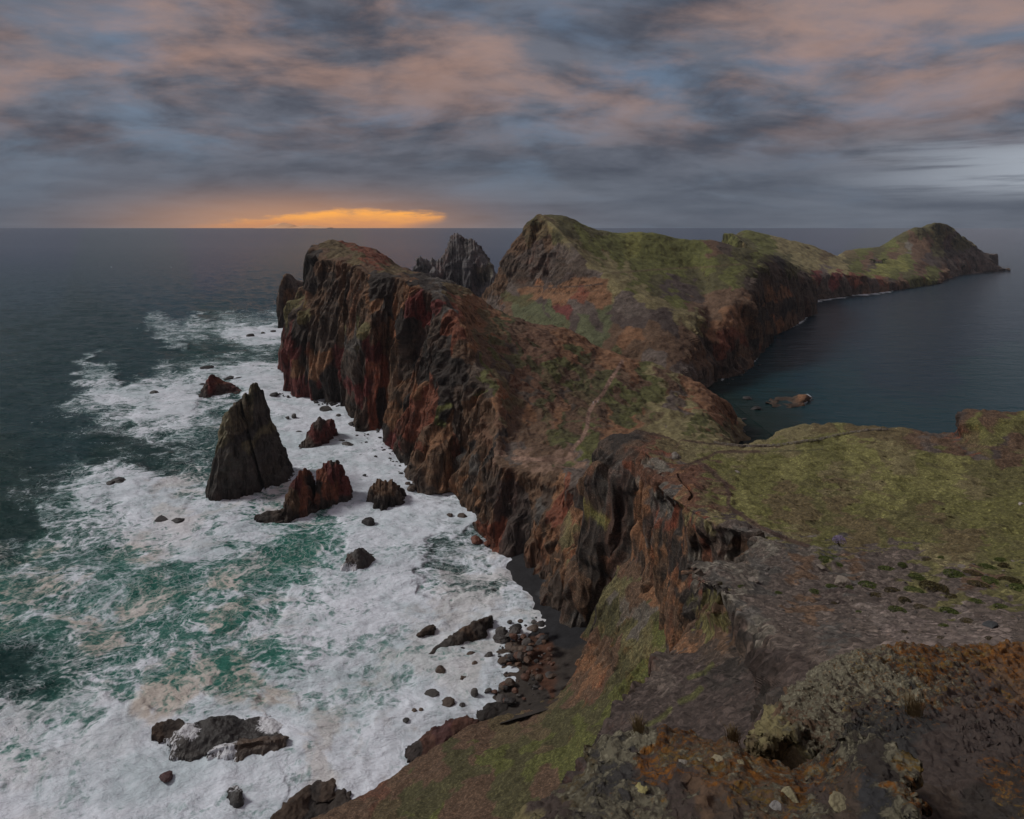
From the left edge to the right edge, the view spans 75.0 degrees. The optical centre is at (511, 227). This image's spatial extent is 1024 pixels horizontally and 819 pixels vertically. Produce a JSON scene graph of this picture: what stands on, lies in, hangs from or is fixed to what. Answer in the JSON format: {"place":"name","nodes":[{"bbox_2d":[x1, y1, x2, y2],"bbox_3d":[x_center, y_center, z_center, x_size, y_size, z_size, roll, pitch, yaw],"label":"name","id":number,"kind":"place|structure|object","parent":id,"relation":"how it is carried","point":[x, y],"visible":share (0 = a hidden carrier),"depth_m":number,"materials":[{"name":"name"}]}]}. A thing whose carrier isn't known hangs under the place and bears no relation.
{"place":"outdoors","nodes":[
{"label":"outdoors","id":0,"kind":"place"},
{"bbox_2d":[311,556,665,818],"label":"slope","id":1,"kind":"structure","parent":0,"point":[491,768],"depth_m":138.59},
{"bbox_2d":[0,228,1023,818],"bbox_3d":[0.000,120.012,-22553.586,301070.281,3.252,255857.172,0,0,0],"label":"sea","id":2,"kind":"structure","parent":0,"point":[126,622],"depth_m":275.19,"materials":[{"name":"liquid"}]},
{"bbox_2d":[111,477,125,482],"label":"boulder","id":3,"kind":"object","parent":2,"relation":"in","point":[119,480],"visible":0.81,"depth_m":313.17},
{"bbox_2d":[154,515,167,521],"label":"boulder","id":4,"kind":"object","parent":2,"relation":"in","point":[161,518],"visible":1,"depth_m":273.58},
{"bbox_2d":[159,770,172,782],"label":"boulder","id":5,"kind":"object","parent":2,"relation":"in","point":[166,777],"visible":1,"depth_m":145.23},
{"bbox_2d":[151,718,184,743],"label":"rock","id":6,"kind":"object","parent":2,"relation":"in","point":[162,730],"visible":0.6,"depth_m":158.88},
{"bbox_2d":[171,518,184,522],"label":"boulder","id":7,"kind":"object","parent":2,"relation":"in","point":[176,520],"visible":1,"depth_m":272.37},
{"bbox_2d":[200,365,213,368],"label":"boulder","id":8,"kind":"object","parent":2,"relation":"in","point":[206,367],"visible":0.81,"depth_m":568.22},
{"bbox_2d":[198,374,240,397],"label":"sea stack","id":9,"kind":"object","parent":2,"relation":"in","point":[214,385],"visible":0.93,"depth_m":481.38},
{"bbox_2d":[163,713,282,761],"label":"rock","id":10,"kind":"object","parent":2,"relation":"in","point":[190,742],"visible":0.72,"depth_m":155.82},
{"bbox_2d":[226,785,243,807],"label":"rock","id":11,"kind":"object","parent":2,"relation":"in","point":[235,797],"visible":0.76,"depth_m":139.49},
{"bbox_2d":[206,733,288,761],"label":"rock slab","id":12,"kind":"object","parent":2,"relation":"in","point":[240,749],"visible":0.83,"depth_m":151.70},
{"bbox_2d":[205,382,294,500],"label":"sea stack","id":13,"kind":"object","parent":2,"relation":"in","point":[251,457],"visible":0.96,"depth_m":304.95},
{"bbox_2d":[254,510,283,522],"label":"rock","id":14,"kind":"object","parent":2,"relation":"in","point":[274,516],"visible":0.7,"depth_m":273.02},
{"bbox_2d":[269,392,278,396],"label":"boulder","id":15,"kind":"object","parent":2,"relation":"in","point":[275,394],"visible":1,"depth_m":474.24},
{"bbox_2d":[259,222,297,227],"bbox_3d":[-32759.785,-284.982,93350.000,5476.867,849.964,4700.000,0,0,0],"label":"island","id":16,"kind":"structure","parent":2,"relation":"on","point":[283,225],"depth_m":92759.95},
{"bbox_2d":[276,273,302,327],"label":"sea stack","id":17,"kind":"object","parent":2,"relation":"in","point":[289,285],"visible":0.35,"depth_m":809.18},
{"bbox_2d":[270,780,351,818],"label":"rock","id":18,"kind":"object","parent":2,"relation":"in","point":[300,804],"visible":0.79,"depth_m":138.22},
{"bbox_2d":[311,778,335,804],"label":"rock","id":19,"kind":"object","parent":18,"relation":"on","point":[325,792],"visible":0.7,"depth_m":141.18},
{"bbox_2d":[293,225,331,227],"bbox_3d":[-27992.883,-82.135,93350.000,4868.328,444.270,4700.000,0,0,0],"label":"island","id":20,"kind":"structure","parent":2,"relation":"on","point":[309,226],"depth_m":92974.77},
{"bbox_2d":[280,460,352,522],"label":"sea stack","id":21,"kind":"object","parent":2,"relation":"in","point":[307,494],"visible":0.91,"depth_m":286.99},
{"bbox_2d":[298,416,337,448],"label":"sea stack","id":22,"kind":"object","parent":2,"relation":"in","point":[321,432],"visible":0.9,"depth_m":371.77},
{"bbox_2d":[319,406,331,411],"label":"boulder","id":23,"kind":"object","parent":2,"relation":"in","point":[324,408],"visible":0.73,"depth_m":436.06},
{"bbox_2d":[342,441,353,445],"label":"boulder","id":24,"kind":"object","parent":2,"relation":"in","point":[346,443],"visible":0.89,"depth_m":367.94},
{"bbox_2d":[340,548,374,571],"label":"sea stack","id":25,"kind":"object","parent":2,"relation":"in","point":[359,558],"visible":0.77,"depth_m":234.41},
{"bbox_2d":[361,517,374,525],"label":"boulder","id":26,"kind":"object","parent":2,"relation":"in","point":[368,521],"visible":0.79,"depth_m":268.14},
{"bbox_2d":[366,478,406,510],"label":"sea stack","id":27,"kind":"object","parent":2,"relation":"in","point":[383,495],"visible":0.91,"depth_m":289.36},
{"bbox_2d":[407,485,415,491],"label":"boulder","id":28,"kind":"object","parent":2,"relation":"in","point":[411,488],"visible":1,"depth_m":304.12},
{"bbox_2d":[416,624,435,636],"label":"rock","id":29,"kind":"object","parent":2,"relation":"in","point":[428,630],"visible":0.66,"depth_m":197.75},
{"bbox_2d":[424,689,438,696],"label":"boulder","id":30,"kind":"object","parent":2,"relation":"in","point":[432,692],"visible":1,"depth_m":171.61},
{"bbox_2d":[435,665,445,673],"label":"boulder","id":31,"kind":"object","parent":2,"relation":"in","point":[440,669],"visible":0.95,"depth_m":179.25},
{"bbox_2d":[405,715,478,762],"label":"rock","id":32,"kind":"object","parent":2,"relation":"in","point":[430,739],"visible":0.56,"depth_m":156.03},
{"bbox_2d":[442,697,454,706],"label":"boulder","id":33,"kind":"object","parent":2,"relation":"in","point":[448,701],"visible":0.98,"depth_m":167.59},
{"bbox_2d":[412,233,495,297],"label":"sea stack","id":34,"kind":"object","parent":2,"relation":"in","point":[464,262],"visible":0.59,"depth_m":1064.10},
{"bbox_2d":[429,615,493,653],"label":"rock","id":35,"kind":"object","parent":2,"relation":"in","point":[474,630],"visible":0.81,"depth_m":195.01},
{"bbox_2d":[457,513,466,517],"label":"boulder","id":36,"kind":"object","parent":2,"relation":"in","point":[461,515],"visible":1,"depth_m":276.38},
{"bbox_2d":[470,688,478,697],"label":"boulder","id":37,"kind":"object","parent":2,"relation":"in","point":[474,693],"visible":1,"depth_m":170.82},
{"bbox_2d":[471,535,482,544],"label":"boulder","id":38,"kind":"object","parent":2,"relation":"in","point":[475,539],"visible":1,"depth_m":254.08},
{"bbox_2d":[484,651,492,656],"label":"boulder","id":39,"kind":"object","parent":2,"relation":"in","point":[489,654],"visible":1,"depth_m":186.36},
{"bbox_2d":[495,626,507,634],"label":"boulder","id":40,"kind":"object","parent":2,"relation":"in","point":[502,630],"visible":0.86,"depth_m":196.65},
{"bbox_2d":[497,656,506,663],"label":"boulder","id":41,"kind":"object","parent":2,"relation":"in","point":[502,660],"visible":1,"depth_m":183.05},
{"bbox_2d":[504,642,513,650],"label":"boulder","id":42,"kind":"object","parent":2,"relation":"in","point":[508,645],"visible":0.83,"depth_m":188.27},
{"bbox_2d":[765,394,811,407],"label":"reef","id":43,"kind":"object","parent":2,"relation":"in","point":[799,400],"visible":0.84,"depth_m":456.85},
{"bbox_2d":[961,236,998,268],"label":"islet","id":44,"kind":"object","parent":2,"relation":"in","point":[994,257],"visible":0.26,"depth_m":1996.66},
{"bbox_2d":[0,0,1023,227],"label":"sky","id":45,"kind":"structure","parent":0,"point":[114,113],"materials":[{"name":"grey"}]},
{"bbox_2d":[277,239,750,610],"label":"headland","id":46,"kind":"structure","parent":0,"point":[499,424],"depth_m":348.78,"materials":[{"name":"stone"}]},
{"bbox_2d":[492,553,586,723],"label":"beach","id":47,"kind":"structure","parent":0,"point":[566,643],"depth_m":184.24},
{"bbox_2d":[476,701,516,720],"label":"rock slab","id":48,"kind":"object","parent":47,"relation":"on","point":[491,710],"visible":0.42,"depth_m":164.72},
{"bbox_2d":[496,694,505,703],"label":"boulder","id":49,"kind":"object","parent":47,"relation":"on","point":[499,698],"visible":0.84,"depth_m":168.51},
{"bbox_2d":[493,633,510,643],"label":"boulder","id":50,"kind":"object","parent":47,"relation":"on","point":[504,640],"visible":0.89,"depth_m":193.76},
{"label":"boulder","id":51,"kind":"object","parent":50,"relation":"on","visible":0},
{"bbox_2d":[510,626,520,633],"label":"boulder","id":52,"kind":"object","parent":51,"relation":"on","point":[515,630],"visible":0.84,"depth_m":193.88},
{"bbox_2d":[504,697,515,704],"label":"boulder","id":53,"kind":"object","parent":47,"relation":"on","point":[509,700],"visible":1,"depth_m":166.17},
{"bbox_2d":[505,678,515,686],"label":"boulder","id":54,"kind":"object","parent":47,"relation":"on","point":[510,682],"visible":1,"depth_m":173.15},
{"bbox_2d":[509,633,517,640],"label":"boulder","id":55,"kind":"object","parent":47,"relation":"on","point":[513,636],"visible":1,"depth_m":191.79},
{"bbox_2d":[512,687,518,693],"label":"boulder","id":56,"kind":"object","parent":47,"relation":"on","point":[515,690],"visible":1,"depth_m":169.40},
{"bbox_2d":[510,623,521,629],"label":"boulder","id":57,"kind":"object","parent":47,"relation":"on","point":[517,625],"visible":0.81,"depth_m":195.58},
{"bbox_2d":[517,651,523,660],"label":"boulder","id":58,"kind":"object","parent":47,"relation":"on","point":[520,655],"visible":0.97,"depth_m":181.76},
{"bbox_2d":[521,673,529,681],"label":"boulder","id":59,"kind":"object","parent":47,"relation":"on","point":[525,676],"visible":1,"depth_m":171.93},
{"bbox_2d":[521,637,534,646],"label":"boulder","id":60,"kind":"object","parent":47,"relation":"on","point":[526,641],"visible":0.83,"depth_m":185.92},
{"bbox_2d":[524,656,531,663],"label":"boulder","id":61,"kind":"object","parent":47,"relation":"on","point":[528,659],"visible":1,"depth_m":178.63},
{"bbox_2d":[527,624,538,632],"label":"boulder","id":62,"kind":"object","parent":47,"relation":"on","point":[533,628],"visible":1,"depth_m":191.85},
{"bbox_2d":[535,638,542,644],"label":"boulder","id":63,"kind":"object","parent":47,"relation":"on","point":[539,641],"visible":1,"depth_m":184.29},
{"bbox_2d":[535,674,543,681],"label":"boulder","id":64,"kind":"object","parent":47,"relation":"on","point":[539,677],"visible":1,"depth_m":169.36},
{"bbox_2d":[536,620,544,626],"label":"boulder","id":65,"kind":"object","parent":47,"relation":"on","point":[541,623],"visible":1,"depth_m":193.07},
{"bbox_2d":[539,634,548,642],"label":"boulder","id":66,"kind":"object","parent":47,"relation":"on","point":[545,637],"visible":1,"depth_m":184.85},
{"bbox_2d":[548,673,556,678],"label":"boulder","id":67,"kind":"object","parent":47,"relation":"on","point":[552,676],"visible":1,"depth_m":168.66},
{"bbox_2d":[481,214,817,387],"bbox_3d":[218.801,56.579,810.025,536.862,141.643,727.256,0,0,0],"label":"hill","id":68,"kind":"structure","parent":0,"point":[706,313],"depth_m":617.37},
{"bbox_2d":[539,409,1023,783],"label":"terrain","id":69,"kind":"structure","parent":0,"point":[729,654],"depth_m":105.56,"materials":[{"name":"stone"}]},
{"bbox_2d":[650,472,673,513],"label":"rock ledge","id":70,"kind":"object","parent":69,"relation":"on","point":[657,481],"visible":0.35,"depth_m":143.34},
{"bbox_2d":[672,452,680,459],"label":"boulder","id":71,"kind":"object","parent":69,"relation":"on","point":[676,455],"visible":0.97,"depth_m":170.63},
{"bbox_2d":[512,724,932,818],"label":"rock outcrop","id":72,"kind":"object","parent":69,"relation":"on","point":[871,776],"visible":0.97,"depth_m":4.04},
{"bbox_2d":[628,710,649,734],"bbox_3d":[0.928,3.664,4.916,0.201,0.135,0.158,0,0,0],"label":"grass tuft","id":73,"kind":"object","parent":72,"relation":"on","point":[638,726],"visible":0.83,"depth_m":4.91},
{"bbox_2d":[635,782,648,793],"bbox_3d":[0.790,3.414,4.057,0.083,0.033,0.080,0,0,-45],"label":"stone","id":74,"kind":"object","parent":72,"relation":"on","point":[641,788],"visible":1,"depth_m":4.04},
{"bbox_2d":[713,754,723,761],"bbox_3d":[1.324,3.429,4.294,0.088,0.037,0.083,0,0,-35],"label":"stone","id":75,"kind":"object","parent":72,"relation":"on","point":[717,758],"visible":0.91,"depth_m":4.30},
{"bbox_2d":[722,719,743,744],"bbox_3d":[1.508,3.428,4.516,0.167,0.126,0.156,0,0,-15],"label":"grass tuft","id":76,"kind":"object","parent":72,"relation":"on","point":[732,735],"visible":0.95,"depth_m":4.50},
{"bbox_2d":[769,800,781,810],"bbox_3d":[1.460,3.175,3.640,0.107,0.034,0.092,11,11,15],"label":"stone","id":77,"kind":"object","parent":72,"relation":"on","point":[774,804],"visible":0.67,"depth_m":3.65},
{"bbox_2d":[781,786,798,802],"bbox_3d":[1.577,3.248,3.796,0.106,0.049,0.117,0,0,-6],"label":"stone","id":78,"kind":"object","parent":72,"relation":"on","point":[788,791],"visible":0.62,"depth_m":3.80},
{"bbox_2d":[828,791,845,812],"bbox_3d":[1.673,2.942,3.403,0.104,0.045,0.113,-8,6,-21],"label":"stone","id":79,"kind":"object","parent":72,"relation":"on","point":[836,801],"visible":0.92,"depth_m":3.40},
{"bbox_2d":[748,576,758,583],"bbox_3d":[20.014,29.278,55.382,0.958,0.495,0.829,-2,-4,14],"label":"boulder","id":80,"kind":"object","parent":69,"relation":"on","point":[754,579],"visible":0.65,"depth_m":55.18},
{"bbox_2d":[714,428,887,446],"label":"stone wall","id":81,"kind":"structure","parent":69,"relation":"on","point":[880,429],"depth_m":199.65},
{"bbox_2d":[809,588,819,593],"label":"cushion shrub","id":82,"kind":"object","parent":69,"relation":"on","point":[813,590],"visible":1,"depth_m":51.33,"materials":[{"name":"green plant"}]},
{"bbox_2d":[818,555,833,562],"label":"cushion shrub","id":83,"kind":"object","parent":69,"relation":"on","point":[822,556],"visible":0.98,"depth_m":66.55,"materials":[{"name":"green plant"}]},
{"bbox_2d":[832,535,846,545],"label":"flowering bush","id":84,"kind":"object","parent":69,"relation":"on","point":[842,538],"visible":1,"depth_m":87.17,"materials":[{"name":"purple plant"}]},
{"bbox_2d":[834,575,851,587],"bbox_3d":[28.210,30.191,56.884,1.368,0.920,1.370,0,0,13],"label":"boulder","id":85,"kind":"object","parent":69,"relation":"on","point":[842,581],"visible":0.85,"depth_m":56.44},
{"bbox_2d":[707,439,1023,557],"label":"grass","id":86,"kind":"structure","parent":69,"relation":"on","point":[820,512],"depth_m":127.68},
{"bbox_2d":[857,580,876,588],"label":"cushion shrub","id":87,"kind":"object","parent":69,"relation":"on","point":[867,583],"visible":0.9,"depth_m":54.62,"materials":[{"name":"green plant"}]},
{"bbox_2d":[870,592,881,596],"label":"cushion shrub","id":88,"kind":"object","parent":69,"relation":"on","point":[875,594],"visible":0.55,"depth_m":50.52,"materials":[{"name":"green plant"}]},
{"bbox_2d":[743,639,1023,818],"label":"rock outcrop","id":89,"kind":"object","parent":69,"relation":"on","point":[963,741],"visible":0.66,"depth_m":7.46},
{"bbox_2d":[767,729,792,760],"bbox_3d":[2.494,4.831,6.216,0.295,0.214,0.328,0,0,22],"label":"grass tuft","id":90,"kind":"object","parent":89,"relation":"on","point":[782,752],"visible":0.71,"depth_m":6.19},
{"bbox_2d":[892,681,934,717],"bbox_3d":[4.448,5.262,7.391,0.364,0.277,0.477,0,0,0],"label":"grass tuft","id":91,"kind":"object","parent":89,"relation":"on","point":[913,707],"visible":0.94,"depth_m":7.36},
{"bbox_2d":[878,565,894,570],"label":"cushion shrub","id":92,"kind":"object","parent":69,"relation":"on","point":[885,567],"visible":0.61,"depth_m":65.25,"materials":[{"name":"green plant"}]},
{"bbox_2d":[884,587,899,592],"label":"cushion shrub","id":93,"kind":"object","parent":69,"relation":"on","point":[893,590],"visible":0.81,"depth_m":51.86,"materials":[{"name":"green plant"}]},
{"bbox_2d":[888,605,906,612],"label":"cushion shrub","id":94,"kind":"object","parent":69,"relation":"on","point":[896,608],"visible":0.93,"depth_m":40.30,"materials":[{"name":"green plant"}]},
{"bbox_2d":[897,562,906,567],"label":"cushion shrub","id":95,"kind":"object","parent":69,"relation":"on","point":[901,564],"visible":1,"depth_m":66.36,"materials":[{"name":"green plant"}]},
{"bbox_2d":[898,596,911,603],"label":"cushion shrub","id":96,"kind":"object","parent":69,"relation":"on","point":[904,598],"visible":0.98,"depth_m":45.56,"materials":[{"name":"brown plant"}]},
{"bbox_2d":[903,586,925,592],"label":"cushion shrub","id":97,"kind":"object","parent":69,"relation":"on","point":[907,588],"visible":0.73,"depth_m":51.88,"materials":[{"name":"green plant"}]},
{"bbox_2d":[908,573,925,580],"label":"cushion shrub","id":98,"kind":"object","parent":69,"relation":"on","point":[916,575],"visible":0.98,"depth_m":58.52,"materials":[{"name":"green plant"}]},
{"bbox_2d":[913,603,926,608],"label":"cushion shrub","id":99,"kind":"object","parent":69,"relation":"on","point":[916,605],"visible":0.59,"depth_m":42.79,"materials":[{"name":"green plant"}]},
{"bbox_2d":[918,580,942,591],"bbox_3d":[33.191,28.336,52.849,1.816,0.399,1.642,0,0,3],"label":"cushion shrub","id":100,"kind":"object","parent":69,"relation":"on","point":[929,583],"visible":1,"depth_m":52.75,"materials":[{"name":"brown plant"}]},
{"bbox_2d":[935,583,949,593],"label":"cushion shrub","id":101,"kind":"object","parent":69,"relation":"on","point":[941,586],"visible":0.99,"depth_m":52.22,"materials":[{"name":"brown plant"}]},
{"bbox_2d":[939,606,958,613],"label":"cushion shrub","id":102,"kind":"object","parent":69,"relation":"on","point":[952,610],"visible":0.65,"depth_m":40.31,"materials":[{"name":"green plant"}]},
{"bbox_2d":[944,593,957,598],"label":"cushion shrub","id":103,"kind":"object","parent":69,"relation":"on","point":[951,596],"visible":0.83,"depth_m":48.00,"materials":[{"name":"green plant"}]},
{"bbox_2d":[943,569,964,577],"bbox_3d":[40.328,31.542,60.815,1.924,0.362,2.143,0,0,14],"label":"cushion shrub","id":104,"kind":"object","parent":69,"relation":"on","point":[958,574],"visible":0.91,"depth_m":60.73,"materials":[{"name":"green plant"}]},
{"bbox_2d":[960,617,973,622],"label":"cushion shrub","id":105,"kind":"object","parent":69,"relation":"on","point":[962,618],"visible":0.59,"depth_m":34.80,"materials":[{"name":"green plant"}]},
{"bbox_2d":[963,569,983,575],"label":"cushion shrub","id":106,"kind":"object","parent":69,"relation":"on","point":[973,571],"visible":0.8,"depth_m":61.38,"materials":[{"name":"green plant"}]},
{"bbox_2d":[968,598,984,603],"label":"cushion shrub","id":107,"kind":"object","parent":69,"relation":"on","point":[976,600],"visible":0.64,"depth_m":45.87,"materials":[{"name":"green plant"}]},
{"bbox_2d":[966,579,990,588],"bbox_3d":[37.247,28.446,53.026,1.526,0.346,2.070,0,0,-25],"label":"cushion shrub","id":108,"kind":"object","parent":69,"relation":"on","point":[975,583],"visible":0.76,"depth_m":53.17,"materials":[{"name":"green plant"}]},
{"bbox_2d":[978,563,997,569],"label":"cushion shrub","id":109,"kind":"object","parent":69,"relation":"on","point":[985,565],"visible":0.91,"depth_m":65.96,"materials":[{"name":"green plant"}]},
{"bbox_2d":[981,576,999,584],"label":"cushion shrub","id":110,"kind":"object","parent":69,"relation":"on","point":[984,578],"visible":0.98,"depth_m":55.88,"materials":[{"name":"green plant"}]},
{"bbox_2d":[982,620,998,628],"bbox_3d":[22.149,18.425,30.925,0.630,0.250,0.581,-8,-11,1],"label":"stone","id":111,"kind":"object","parent":69,"relation":"on","point":[991,624],"visible":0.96,"depth_m":30.83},
{"bbox_2d":[993,603,1007,608],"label":"cushion shrub","id":112,"kind":"object","parent":69,"relation":"on","point":[1000,605],"visible":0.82,"depth_m":42.64,"materials":[{"name":"green plant"}]},
{"bbox_2d":[994,557,1006,561],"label":"cushion shrub","id":113,"kind":"object","parent":69,"relation":"on","point":[1001,559],"visible":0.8,"depth_m":71.52,"materials":[{"name":"green plant"}]},
{"bbox_2d":[997,562,1011,568],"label":"bush","id":114,"kind":"object","parent":69,"relation":"on","point":[1002,565],"visible":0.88,"depth_m":67.23,"materials":[{"name":"brown plant"}]},
{"bbox_2d":[996,576,1021,583],"bbox_3d":[42.322,29.914,56.503,2.118,0.387,1.624,0,0,17],"label":"cushion shrub","id":115,"kind":"object","parent":69,"relation":"on","point":[1013,579],"visible":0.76,"depth_m":56.63,"materials":[{"name":"green plant"}]},
{"bbox_2d":[1009,583,1023,591],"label":"cushion shrub","id":116,"kind":"object","parent":69,"relation":"on","point":[1018,586],"visible":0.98,"depth_m":52.22,"materials":[{"name":"green plant"}]},
{"bbox_2d":[722,223,1010,299],"bbox_3d":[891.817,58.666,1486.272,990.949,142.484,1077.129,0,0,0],"label":"headland","id":117,"kind":"structure","parent":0,"point":[932,253],"depth_m":1384.07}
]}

